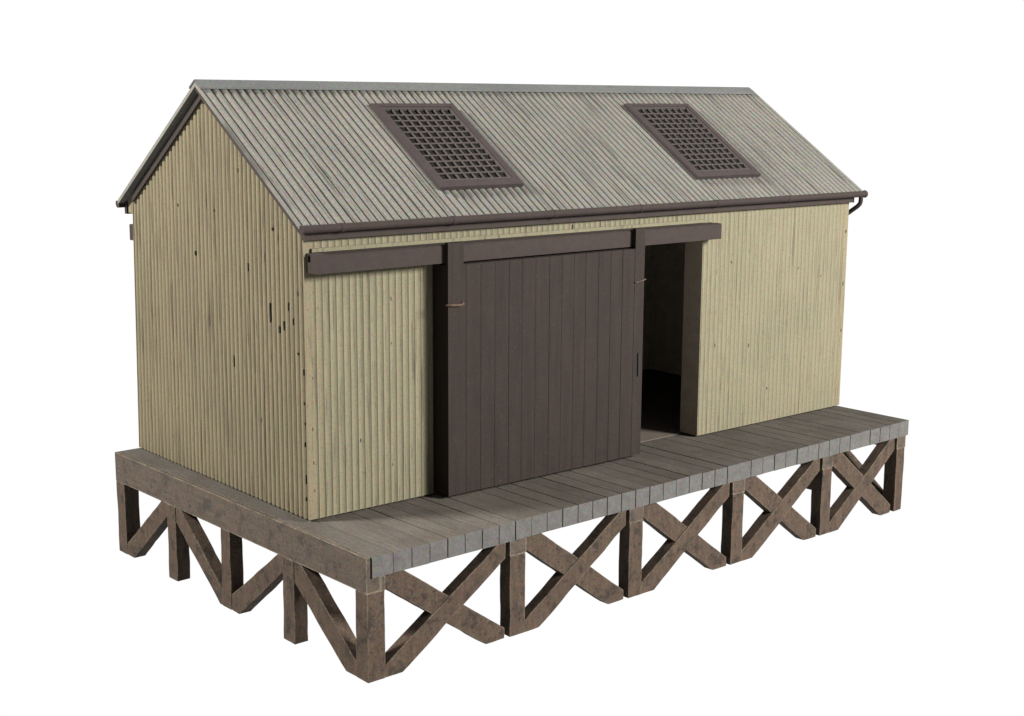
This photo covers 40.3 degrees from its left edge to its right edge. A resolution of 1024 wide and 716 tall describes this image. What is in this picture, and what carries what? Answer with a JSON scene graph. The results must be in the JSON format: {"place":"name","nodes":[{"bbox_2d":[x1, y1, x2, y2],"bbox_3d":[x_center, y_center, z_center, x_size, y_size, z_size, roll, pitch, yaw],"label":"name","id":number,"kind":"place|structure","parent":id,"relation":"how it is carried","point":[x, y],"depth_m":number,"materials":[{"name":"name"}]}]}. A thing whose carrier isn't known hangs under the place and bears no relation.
{"place":"outdoors","nodes":[
{"label":"outdoors","id":0,"kind":"place"},
{"bbox_2d":[0,135,1023,715],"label":"ground","id":1,"kind":"structure","parent":0,"point":[912,605],"depth_m":11.65,"materials":[{"name":"white"}]},
{"bbox_2d":[115,370,908,683],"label":"timber platform","id":2,"kind":"structure","parent":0,"point":[369,555],"depth_m":10.52,"materials":[{"name":"grey wood"}]},
{"bbox_2d":[116,79,867,519],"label":"goods shed","id":3,"kind":"structure","parent":2,"relation":"on","point":[350,297],"depth_m":10.76,"materials":[{"name":"beige paint"}]},
{"bbox_2d":[434,228,645,495],"bbox_3d":[0.250,-0.021,10.835,2.042,1.873,0.184,-8,14,-39],"label":"sliding door","id":4,"kind":"structure","parent":3,"relation":"in","point":[538,358],"depth_m":10.70,"materials":[{"name":"brown paint"}]},
{"bbox_2d":[0,0,1023,141],"label":"sky","id":5,"kind":"structure","parent":0,"point":[910,69],"materials":[{"name":"white"}]}
]}

